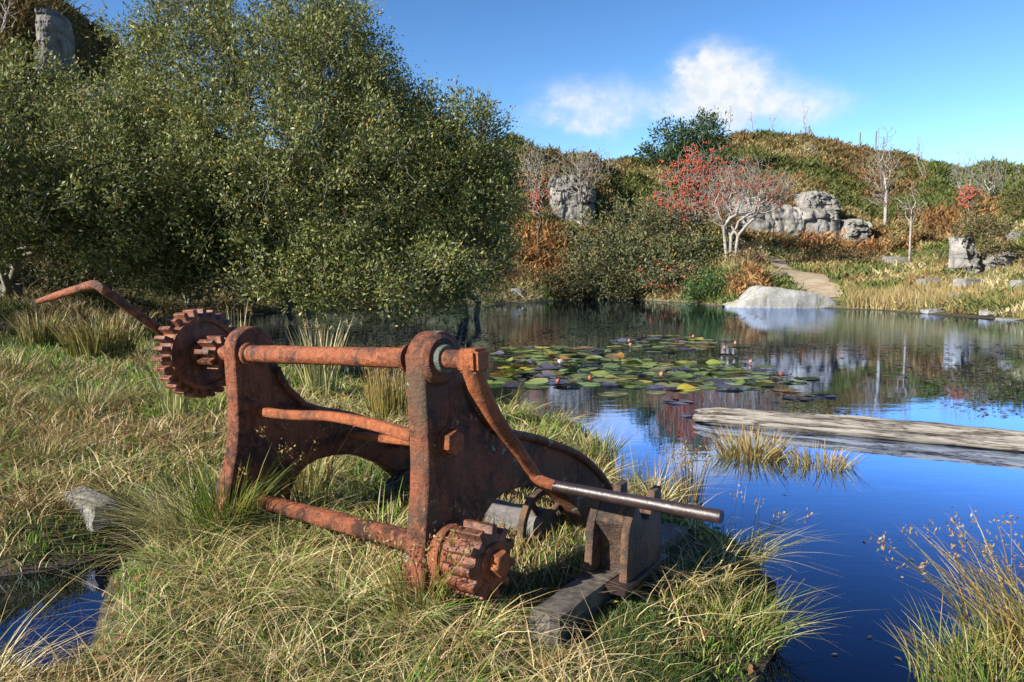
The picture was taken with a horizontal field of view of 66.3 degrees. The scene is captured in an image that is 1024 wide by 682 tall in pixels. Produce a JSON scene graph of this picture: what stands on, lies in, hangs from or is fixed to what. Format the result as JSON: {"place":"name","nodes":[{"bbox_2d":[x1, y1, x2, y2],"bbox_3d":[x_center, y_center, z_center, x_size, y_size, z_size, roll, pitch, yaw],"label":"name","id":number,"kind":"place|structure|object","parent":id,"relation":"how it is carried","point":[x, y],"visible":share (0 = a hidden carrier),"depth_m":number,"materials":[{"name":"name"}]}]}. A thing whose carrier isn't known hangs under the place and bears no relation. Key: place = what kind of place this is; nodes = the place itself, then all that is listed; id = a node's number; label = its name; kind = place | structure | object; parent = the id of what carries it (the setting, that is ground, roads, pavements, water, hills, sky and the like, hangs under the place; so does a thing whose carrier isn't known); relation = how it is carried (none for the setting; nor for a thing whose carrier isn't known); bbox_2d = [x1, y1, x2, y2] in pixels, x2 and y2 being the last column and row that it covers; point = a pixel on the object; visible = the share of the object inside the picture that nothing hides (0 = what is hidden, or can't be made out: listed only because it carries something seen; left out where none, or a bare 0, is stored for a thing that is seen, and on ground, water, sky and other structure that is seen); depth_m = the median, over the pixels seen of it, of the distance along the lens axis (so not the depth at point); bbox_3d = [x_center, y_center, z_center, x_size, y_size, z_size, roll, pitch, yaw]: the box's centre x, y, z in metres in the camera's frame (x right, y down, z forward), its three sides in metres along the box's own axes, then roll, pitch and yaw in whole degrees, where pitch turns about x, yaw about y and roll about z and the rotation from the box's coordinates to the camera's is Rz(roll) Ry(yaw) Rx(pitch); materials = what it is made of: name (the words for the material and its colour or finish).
{"place":"outdoors","nodes":[
{"label":"outdoors","id":0,"kind":"place"},
{"bbox_2d":[0,0,1023,681],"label":"ground","id":1,"kind":"structure","parent":0,"point":[872,590],"depth_m":3.37,"materials":[{"name":"plant"}]},
{"bbox_2d":[0,0,15,31],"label":"birch tree","id":2,"kind":"object","parent":1,"relation":"on","point":[5,17],"visible":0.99,"depth_m":26.99,"materials":[{"name":"grey plant"}]},
{"bbox_2d":[0,283,22,300],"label":"granite block","id":3,"kind":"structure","parent":1,"relation":"on","point":[17,287],"depth_m":17.22,"materials":[{"name":"stone"}]},
{"bbox_2d":[0,344,56,380],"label":"rush tussock","id":4,"kind":"object","parent":1,"relation":"on","point":[16,366],"visible":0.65,"depth_m":8.62,"materials":[{"name":"green plant"}]},
{"bbox_2d":[1,303,73,346],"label":"rush tussock","id":5,"kind":"object","parent":1,"relation":"on","point":[29,334],"visible":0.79,"depth_m":12.19,"materials":[{"name":"green plant"}]},
{"bbox_2d":[33,7,75,80],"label":"crag","id":6,"kind":"structure","parent":1,"relation":"on","point":[55,26],"depth_m":29.06,"materials":[{"name":"stone"}]},
{"bbox_2d":[0,417,116,470],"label":"rush tussock","id":7,"kind":"object","parent":1,"relation":"on","point":[42,448],"visible":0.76,"depth_m":4.85,"materials":[{"name":"green plant"}]},
{"bbox_2d":[1,221,157,306],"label":"bramble thicket","id":8,"kind":"object","parent":1,"relation":"on","point":[66,277],"visible":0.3,"depth_m":18.64,"materials":[{"name":"green plant"}]},
{"bbox_2d":[11,375,148,414],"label":"rush tussock","id":9,"kind":"object","parent":1,"relation":"on","point":[60,398],"visible":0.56,"depth_m":6.55,"materials":[{"name":"green plant"}]},
{"bbox_2d":[0,0,164,258],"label":"heather","id":10,"kind":"object","parent":1,"relation":"on","point":[81,24],"visible":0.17,"depth_m":30.58,"materials":[{"name":"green plant"}]},
{"bbox_2d":[73,0,93,22],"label":"birch tree","id":11,"kind":"object","parent":1,"relation":"on","point":[82,5],"visible":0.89,"depth_m":32.84,"materials":[{"name":"grey plant"}]},
{"bbox_2d":[62,486,116,531],"bbox_3d":[-2.111,0.827,3.917,0.406,0.132,0.147,8,13,40],"label":"granite block","id":12,"kind":"object","parent":1,"relation":"on","point":[93,522],"depth_m":3.81,"materials":[{"name":"stone"}]},
{"bbox_2d":[27,305,154,359],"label":"rush tussock","id":13,"kind":"object","parent":1,"relation":"on","point":[116,337],"visible":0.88,"depth_m":10.34,"materials":[{"name":"green plant"}]},
{"bbox_2d":[69,81,149,162],"bbox_3d":[-15.022,-7.871,29.782,3.569,4.104,2.299,0,5,0],"label":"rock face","id":14,"kind":"object","parent":1,"relation":"on","point":[100,96],"visible":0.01,"depth_m":29.02},
{"bbox_2d":[0,24,234,314],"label":"willow tree","id":15,"kind":"object","parent":1,"relation":"on","point":[44,192],"visible":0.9,"depth_m":14.20,"materials":[{"name":"green plant"}]},
{"bbox_2d":[129,320,188,422],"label":"rush tussock","id":16,"kind":"object","parent":1,"relation":"on","point":[179,401],"visible":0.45,"depth_m":6.07,"materials":[{"name":"green plant"}]},
{"bbox_2d":[9,458,346,562],"bbox_3d":[-1.497,0.717,3.535,1.607,0.353,1.479,0,5,0],"label":"rush tussock","id":17,"kind":"object","parent":1,"relation":"on","point":[159,510],"visible":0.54,"depth_m":3.44,"materials":[{"name":"green plant"}]},
{"bbox_2d":[124,436,303,550],"bbox_3d":[-1.253,0.670,3.416,0.795,0.474,0.818,-4,7,-40],"label":"rush tussock","id":18,"kind":"object","parent":1,"relation":"on","point":[203,506],"visible":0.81,"depth_m":3.38,"materials":[{"name":"green plant"}]},
{"bbox_2d":[217,302,251,327],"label":"rush tussock","id":19,"kind":"object","parent":1,"relation":"on","point":[245,324],"visible":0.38,"depth_m":7.70,"materials":[{"name":"green plant"}]},
{"bbox_2d":[0,3,518,340],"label":"bank scrub","id":20,"kind":"object","parent":1,"relation":"on","point":[28,302],"visible":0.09,"depth_m":17.69,"materials":[{"name":"green plant"}]},
{"bbox_2d":[69,0,477,330],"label":"willow tree","id":21,"kind":"object","parent":1,"relation":"on","point":[301,260],"visible":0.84,"depth_m":15.21,"materials":[{"name":"green plant"}]},
{"bbox_2d":[116,243,465,313],"bbox_3d":[-6.340,-2.108,24.097,11.008,2.610,4.667,-3,6,-31],"label":"bramble thicket","id":22,"kind":"object","parent":1,"relation":"on","point":[228,290],"visible":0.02,"depth_m":22.46,"materials":[{"name":"green plant"}]},
{"bbox_2d":[218,401,382,506],"bbox_3d":[-1.025,0.564,3.923,0.867,0.548,0.954,-2,6,-24],"label":"rush tussock","id":23,"kind":"object","parent":1,"relation":"on","point":[310,477],"visible":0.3,"depth_m":3.88,"materials":[{"name":"green plant"}]},
{"bbox_2d":[283,313,353,400],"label":"rush tussock","id":24,"kind":"object","parent":1,"relation":"on","point":[325,382],"visible":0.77,"depth_m":7.25,"materials":[{"name":"green plant"}]},
{"bbox_2d":[35,280,723,612],"bbox_3d":[-0.474,0.399,3.669,3.116,1.368,1.590,3,6,28],"label":"hand winch","id":25,"kind":"object","parent":1,"relation":"on","point":[464,451],"visible":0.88,"depth_m":3.16,"materials":[{"name":"metal"}]},
{"bbox_2d":[360,367,407,422],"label":"rush tussock","id":26,"kind":"object","parent":1,"relation":"on","point":[382,398],"visible":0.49,"depth_m":6.00,"materials":[{"name":"green plant"}]},
{"bbox_2d":[347,508,473,631],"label":"rush tussock","id":27,"kind":"object","parent":1,"relation":"on","point":[397,591],"visible":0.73,"depth_m":2.67,"materials":[{"name":"green plant"}]},
{"bbox_2d":[0,321,1023,681],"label":"turf","id":28,"kind":"structure","parent":1,"relation":"on","point":[206,409],"depth_m":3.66,"materials":[{"name":"green plant"}]},
{"bbox_2d":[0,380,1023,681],"bbox_3d":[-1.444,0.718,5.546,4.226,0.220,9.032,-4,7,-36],"label":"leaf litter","id":29,"kind":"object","parent":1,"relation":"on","point":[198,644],"visible":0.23,"depth_m":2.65,"materials":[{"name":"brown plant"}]},
{"bbox_2d":[516,140,557,204],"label":"hawthorn tree","id":30,"kind":"object","parent":1,"relation":"on","point":[537,175],"visible":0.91,"depth_m":42.23,"materials":[{"name":"grey plant"}]},
{"bbox_2d":[523,178,551,247],"bbox_3d":[1.227,-5.894,37.661,1.406,4.130,1.900,0,5,0],"label":"rowan tree","id":31,"kind":"object","parent":1,"relation":"on","point":[535,198],"visible":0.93,"depth_m":37.50,"materials":[{"name":"red plant"}]},
{"bbox_2d":[546,174,595,223],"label":"rock face","id":32,"kind":"object","parent":1,"relation":"on","point":[566,204],"visible":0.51,"depth_m":42.34},
{"bbox_2d":[547,146,618,226],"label":"hawthorn tree","id":33,"kind":"object","parent":1,"relation":"on","point":[580,194],"visible":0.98,"depth_m":41.52,"materials":[{"name":"grey plant"}]},
{"bbox_2d":[558,424,635,471],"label":"rush tussock","id":34,"kind":"object","parent":1,"relation":"on","point":[600,448],"visible":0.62,"depth_m":5.09,"materials":[{"name":"green plant"}]},
{"bbox_2d":[529,522,687,647],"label":"timber beam","id":35,"kind":"structure","parent":1,"relation":"on","point":[592,594],"depth_m":2.75,"materials":[{"name":"wood"}]},
{"bbox_2d":[572,480,667,605],"bbox_3d":[0.431,0.821,3.058,0.220,0.470,0.418,3,6,33],"label":"bearing pedestal","id":36,"kind":"object","parent":35,"relation":"on","point":[627,539],"visible":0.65,"depth_m":2.98,"materials":[{"name":"brown metal"}]},
{"bbox_2d":[525,258,699,300],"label":"sallow shrub","id":37,"kind":"object","parent":1,"relation":"on","point":[573,287],"visible":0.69,"depth_m":33.62,"materials":[{"name":"green plant"}]},
{"bbox_2d":[603,446,648,490],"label":"rush tussock","id":38,"kind":"object","parent":1,"relation":"on","point":[620,472],"visible":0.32,"depth_m":4.68,"materials":[{"name":"green plant"}]},
{"bbox_2d":[602,459,680,496],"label":"rush tussock","id":39,"kind":"object","parent":1,"relation":"on","point":[642,480],"visible":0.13,"depth_m":4.46,"materials":[{"name":"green plant"}]},
{"bbox_2d":[551,188,743,299],"bbox_3d":[5.797,-4.480,34.937,8.326,5.330,7.085,0,5,0],"label":"sallow shrub","id":40,"kind":"object","parent":1,"relation":"on","point":[616,247],"visible":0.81,"depth_m":34.17,"materials":[{"name":"green plant"}]},
{"bbox_2d":[614,444,693,500],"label":"rush tussock","id":41,"kind":"object","parent":1,"relation":"on","point":[671,485],"visible":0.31,"depth_m":4.42,"materials":[{"name":"green plant"}]},
{"bbox_2d":[581,572,759,681],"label":"tussock","id":42,"kind":"object","parent":1,"relation":"on","point":[637,609],"visible":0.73,"depth_m":2.57,"materials":[{"name":"green plant"}]},
{"bbox_2d":[628,252,720,299],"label":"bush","id":43,"kind":"object","parent":1,"relation":"on","point":[651,284],"visible":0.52,"depth_m":32.41,"materials":[{"name":"green plant"}]},
{"bbox_2d":[631,106,741,178],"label":"holly tree","id":44,"kind":"object","parent":1,"relation":"on","point":[675,147],"visible":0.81,"depth_m":54.20,"materials":[{"name":"green plant"}]},
{"bbox_2d":[657,441,723,524],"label":"rush tussock","id":45,"kind":"object","parent":1,"relation":"on","point":[695,498],"visible":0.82,"depth_m":4.09,"materials":[{"name":"green plant"}]},
{"bbox_2d":[641,140,746,257],"bbox_3d":[8.092,-6.056,34.954,4.525,5.503,3.860,0,5,0],"label":"rowan tree","id":46,"kind":"object","parent":1,"relation":"on","point":[691,185],"visible":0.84,"depth_m":34.62,"materials":[{"name":"red plant"}]},
{"bbox_2d":[656,216,733,268],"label":"yellowing shrub","id":47,"kind":"object","parent":1,"relation":"on","point":[716,233],"visible":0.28,"depth_m":35.09,"materials":[{"name":"green plant"}]},
{"bbox_2d":[677,263,741,303],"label":"bilberry bush","id":48,"kind":"object","parent":1,"relation":"on","point":[693,290],"visible":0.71,"depth_m":29.67,"materials":[{"name":"green plant"}]},
{"bbox_2d":[722,246,772,266],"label":"heather bush","id":49,"kind":"object","parent":1,"relation":"on","point":[746,253],"visible":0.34,"depth_m":31.94,"materials":[{"name":"brown plant"}]},
{"bbox_2d":[699,153,800,261],"bbox_3d":[10.027,-5.623,32.980,3.864,4.716,3.388,5,7,41],"label":"bare tree","id":50,"kind":"object","parent":1,"relation":"on","point":[768,198],"visible":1,"depth_m":32.72,"materials":[{"name":"plant"}]},
{"bbox_2d":[661,484,842,584],"bbox_3d":[1.024,0.849,3.419,0.873,0.280,0.875,-2,6,-20],"label":"rush tussock","id":51,"kind":"object","parent":1,"relation":"on","point":[754,553],"visible":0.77,"depth_m":3.40,"materials":[{"name":"green plant"}]},
{"bbox_2d":[482,187,1023,316],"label":"bank scrub","id":52,"kind":"object","parent":1,"relation":"on","point":[929,264],"visible":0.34,"depth_m":31.12,"materials":[{"name":"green plant"}]},
{"bbox_2d":[486,128,1023,269],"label":"heather","id":53,"kind":"object","parent":1,"relation":"on","point":[828,160],"visible":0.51,"depth_m":52.06,"materials":[{"name":"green plant"}]},
{"bbox_2d":[701,419,808,463],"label":"rush tussock","id":54,"kind":"object","parent":1,"relation":"on","point":[759,448],"visible":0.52,"depth_m":5.67,"materials":[{"name":"yellow plant"}]},
{"bbox_2d":[511,190,1001,297],"bbox_3d":[14.276,-5.097,36.711,29.440,5.579,15.261,-1,5,-13],"label":"bracken","id":55,"kind":"object","parent":1,"relation":"on","point":[532,255],"visible":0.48,"depth_m":38.31,"materials":[{"name":"orange plant"}]},
{"bbox_2d":[643,553,879,657],"bbox_3d":[0.857,0.963,2.767,0.804,0.213,0.900,4,7,37],"label":"rush tussock","id":56,"kind":"object","parent":1,"relation":"on","point":[768,622],"visible":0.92,"depth_m":2.79,"materials":[{"name":"green plant"}]},
{"bbox_2d":[722,285,837,307],"bbox_3d":[9.678,-1.450,27.387,4.577,0.974,1.745,0,5,0],"label":"boulder","id":57,"kind":"object","parent":1,"relation":"on","point":[757,296],"visible":0.76,"depth_m":26.62,"materials":[{"name":"stone"}]},
{"bbox_2d":[723,196,840,238],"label":"rock face","id":58,"kind":"object","parent":1,"relation":"on","point":[790,217],"visible":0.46,"depth_m":41.25},
{"bbox_2d":[794,191,839,213],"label":"rock face","id":59,"kind":"object","parent":1,"relation":"on","point":[826,201],"visible":0.81,"depth_m":42.48},
{"bbox_2d":[795,237,886,264],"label":"gorse bush","id":60,"kind":"object","parent":1,"relation":"on","point":[832,253],"visible":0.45,"depth_m":34.40,"materials":[{"name":"green plant"}]},
{"bbox_2d":[840,219,872,244],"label":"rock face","id":61,"kind":"object","parent":1,"relation":"on","point":[856,228],"visible":0.62,"depth_m":40.87,"materials":[{"name":"stone"}]},
{"bbox_2d":[854,126,904,226],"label":"birch tree","id":62,"kind":"object","parent":1,"relation":"on","point":[886,199],"visible":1,"depth_m":42.38,"materials":[{"name":"grey plant"}]},
{"bbox_2d":[882,256,911,263],"bbox_3d":[17.223,-3.543,35.019,1.114,0.474,0.836,1,5,-6],"label":"squared stone","id":63,"kind":"object","parent":1,"relation":"on","point":[899,259],"visible":0.53,"depth_m":34.66,"materials":[{"name":"stone"}]},
{"bbox_2d":[896,180,926,262],"bbox_3d":[17.275,-5.033,34.219,1.234,3.870,1.455,0,5,0],"label":"birch tree","id":64,"kind":"object","parent":1,"relation":"on","point":[910,231],"visible":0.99,"depth_m":34.14,"materials":[{"name":"white plant"}]},
{"bbox_2d":[910,134,926,176],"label":"birch tree","id":65,"kind":"object","parent":1,"relation":"on","point":[918,146],"visible":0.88,"depth_m":64.74,"materials":[{"name":"white plant"}]},
{"bbox_2d":[916,278,939,285],"bbox_3d":[14.561,-2.043,27.433,0.682,0.353,0.538,-2,6,-17],"label":"boulder","id":66,"kind":"object","parent":1,"relation":"on","point":[928,280],"visible":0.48,"depth_m":27.24,"materials":[{"name":"stone"}]},
{"bbox_2d":[920,308,944,313],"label":"stone slab","id":67,"kind":"structure","parent":1,"relation":"on","point":[930,310],"depth_m":23.22,"materials":[{"name":"stone"}]},
{"bbox_2d":[860,503,1023,665],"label":"rush tussock","id":68,"kind":"object","parent":1,"relation":"on","point":[1012,609],"visible":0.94,"depth_m":2.75,"materials":[{"name":"green plant"}]},
{"bbox_2d":[878,596,1023,681],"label":"rush tussock","id":69,"kind":"object","parent":1,"relation":"on","point":[993,669],"visible":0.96,"depth_m":2.50,"materials":[{"name":"green plant"}]},
{"bbox_2d":[881,585,1022,681],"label":"rush tussock","id":70,"kind":"object","parent":1,"relation":"on","point":[934,642],"visible":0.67,"depth_m":2.59,"materials":[{"name":"green plant"}]},
{"bbox_2d":[947,149,965,197],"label":"birch tree","id":71,"kind":"object","parent":1,"relation":"on","point":[957,179],"visible":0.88,"depth_m":51.21,"materials":[{"name":"grey plant"}]},
{"bbox_2d":[946,235,980,273],"bbox_3d":[17.513,-3.185,30.312,0.888,1.828,1.593,0,5,0],"label":"rock face","id":72,"kind":"object","parent":1,"relation":"on","point":[962,252],"visible":0.81,"depth_m":30.00},
{"bbox_2d":[954,182,982,212],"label":"rowan tree","id":73,"kind":"object","parent":1,"relation":"on","point":[966,198],"visible":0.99,"depth_m":41.42,"materials":[{"name":"red plant"}]},
{"bbox_2d":[951,278,985,288],"bbox_3d":[15.121,-1.878,25.964,0.979,0.418,0.635,2,5,-12],"label":"boulder","id":74,"kind":"object","parent":1,"relation":"on","point":[963,281],"visible":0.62,"depth_m":25.71,"materials":[{"name":"stone"}]},
{"bbox_2d":[960,146,979,196],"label":"birch tree","id":75,"kind":"object","parent":1,"relation":"on","point":[966,178],"visible":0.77,"depth_m":50.26,"materials":[{"name":"grey plant"}]},
{"bbox_2d":[942,204,1017,260],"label":"heather bush","id":76,"kind":"object","parent":1,"relation":"on","point":[969,226],"visible":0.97,"depth_m":29.64,"materials":[{"name":"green plant"}]},
{"bbox_2d":[969,149,1001,196],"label":"birch tree","id":77,"kind":"object","parent":1,"relation":"on","point":[985,178],"visible":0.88,"depth_m":48.22,"materials":[{"name":"grey plant"}]},
{"bbox_2d":[977,250,1014,270],"bbox_3d":[18.631,-2.982,30.623,1.414,1.201,2.274,0,5,0],"label":"rock face","id":78,"kind":"object","parent":1,"relation":"on","point":[986,262],"visible":0.39,"depth_m":29.98},
{"bbox_2d":[989,156,1006,195],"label":"birch tree","id":79,"kind":"object","parent":1,"relation":"on","point":[998,189],"visible":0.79,"depth_m":48.26,"materials":[{"name":"grey plant"}]},
{"bbox_2d":[992,183,1023,222],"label":"gorse bush","id":80,"kind":"object","parent":1,"relation":"on","point":[1018,198],"visible":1,"depth_m":35.11,"materials":[{"name":"green plant"}]},
{"bbox_2d":[1005,231,1021,240],"bbox_3d":[20.947,-4.393,32.757,0.546,0.419,0.446,0,5,0],"label":"boulder","id":81,"kind":"object","parent":1,"relation":"on","point":[1016,233],"visible":0.62,"depth_m":32.55,"materials":[{"name":"stone"}]},
{"bbox_2d":[1009,280,1023,287],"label":"boulder","id":82,"kind":"object","parent":1,"relation":"on","point":[1016,282],"visible":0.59,"depth_m":24.29,"materials":[{"name":"stone"}]},
{"bbox_2d":[65,0,1023,166],"label":"sky","id":83,"kind":"structure","parent":0,"point":[592,74],"materials":[{"name":"blue"}]},
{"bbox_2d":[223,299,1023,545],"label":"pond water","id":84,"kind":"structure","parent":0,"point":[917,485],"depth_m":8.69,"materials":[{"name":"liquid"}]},
{"bbox_2d":[307,57,539,330],"bbox_3d":[-1.787,-3.384,17.457,5.516,6.290,7.804,-2,6,-18],"label":"willow tree","id":85,"kind":"object","parent":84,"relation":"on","point":[473,172],"visible":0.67,"depth_m":16.43,"materials":[{"name":"green plant"}]},
{"bbox_2d":[523,384,549,388],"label":"lily pad","id":86,"kind":"object","parent":84,"relation":"on","point":[534,386],"visible":1,"depth_m":8.93,"materials":[{"name":"plant"}]},
{"bbox_2d":[525,379,548,383],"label":"lily pad","id":87,"kind":"object","parent":84,"relation":"on","point":[538,381],"visible":1,"depth_m":9.23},
{"bbox_2d":[534,363,558,371],"bbox_3d":[0.459,0.346,10.328,0.338,0.064,0.314,-10,13,-41],"label":"lily pad","id":88,"kind":"object","parent":84,"relation":"on","point":[546,366],"visible":0.87,"depth_m":10.38,"materials":[{"name":"plant"}]},
{"bbox_2d":[593,378,616,382],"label":"lily pad","id":89,"kind":"object","parent":84,"relation":"on","point":[605,380],"visible":1,"depth_m":9.29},
{"bbox_2d":[598,391,627,395],"bbox_3d":[1.092,0.568,8.424,0.315,0.005,0.324,2,7,38],"label":"lily pad","id":90,"kind":"object","parent":84,"relation":"on","point":[615,393],"visible":1,"depth_m":8.42,"materials":[{"name":"plant"}]},
{"bbox_2d":[616,379,642,384],"bbox_3d":[1.364,0.484,9.157,0.308,0.025,0.329,-5,7,-42],"label":"lily pad","id":91,"kind":"object","parent":84,"relation":"on","point":[625,381],"visible":1,"depth_m":9.18,"materials":[{"name":"plant"}]},
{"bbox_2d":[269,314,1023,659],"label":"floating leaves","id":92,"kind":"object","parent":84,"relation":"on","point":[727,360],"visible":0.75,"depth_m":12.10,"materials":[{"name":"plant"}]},
{"bbox_2d":[655,382,679,386],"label":"lily pad","id":93,"kind":"object","parent":84,"relation":"on","point":[672,384],"visible":0.89,"depth_m":9.10,"materials":[{"name":"plant"}]},
{"bbox_2d":[663,399,694,403],"bbox_3d":[1.691,0.613,7.938,0.315,0.007,0.324,5,6,25],"label":"lily pad","id":94,"kind":"object","parent":84,"relation":"on","point":[678,401],"visible":1,"depth_m":7.93,"materials":[{"name":"plant"}]},
{"bbox_2d":[677,383,699,390],"bbox_3d":[1.962,0.514,8.708,0.268,0.053,0.246,-4,5,-10],"label":"lily pad","id":95,"kind":"object","parent":84,"relation":"on","point":[687,387],"visible":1,"depth_m":8.78,"materials":[{"name":"plant"}]},
{"bbox_2d":[705,359,723,365],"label":"lily pad","id":96,"kind":"object","parent":84,"relation":"on","point":[713,362],"visible":0.91,"depth_m":11.05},
{"bbox_2d":[715,382,743,387],"bbox_3d":[2.450,0.497,8.846,0.331,0.035,0.318,-4,5,-43],"label":"lily pad","id":97,"kind":"object","parent":84,"relation":"on","point":[721,385],"visible":1,"depth_m":8.87,"materials":[{"name":"plant"}]},
{"bbox_2d":[779,380,806,384],"bbox_3d":[3.333,0.489,9.277,0.315,0.006,0.324,7,8,42],"label":"lily pad","id":98,"kind":"object","parent":84,"relation":"on","point":[794,382],"visible":1,"depth_m":9.27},
{"bbox_2d":[782,396,813,399],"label":"lily pad","id":99,"kind":"object","parent":84,"relation":"on","point":[799,397],"visible":1,"depth_m":8.18,"materials":[{"name":"plant"}]},
{"bbox_2d":[770,439,868,471],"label":"rush tussock","id":100,"kind":"object","parent":84,"relation":"in","point":[807,457],"visible":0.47,"depth_m":5.40,"materials":[{"name":"yellow plant"}]},
{"bbox_2d":[805,394,836,398],"bbox_3d":[3.251,0.584,8.257,0.324,0.005,0.315,-4,6,-10],"label":"lily pad","id":101,"kind":"object","parent":84,"relation":"on","point":[819,396],"visible":1,"depth_m":8.26,"materials":[{"name":"plant"}]},
{"bbox_2d":[692,407,1023,451],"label":"fallen log","id":102,"kind":"object","parent":84,"relation":"on","point":[927,432],"visible":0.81,"depth_m":6.26,"materials":[{"name":"wood"}]},
{"bbox_2d":[765,257,842,296],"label":"path","id":103,"kind":"structure","parent":0,"point":[820,284],"depth_m":30.35,"materials":[{"name":"sand"}]},
{"bbox_2d":[719,249,1023,318],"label":"bank grass","id":104,"kind":"structure","parent":0,"point":[907,295],"depth_m":25.46,"materials":[{"name":"plant"}]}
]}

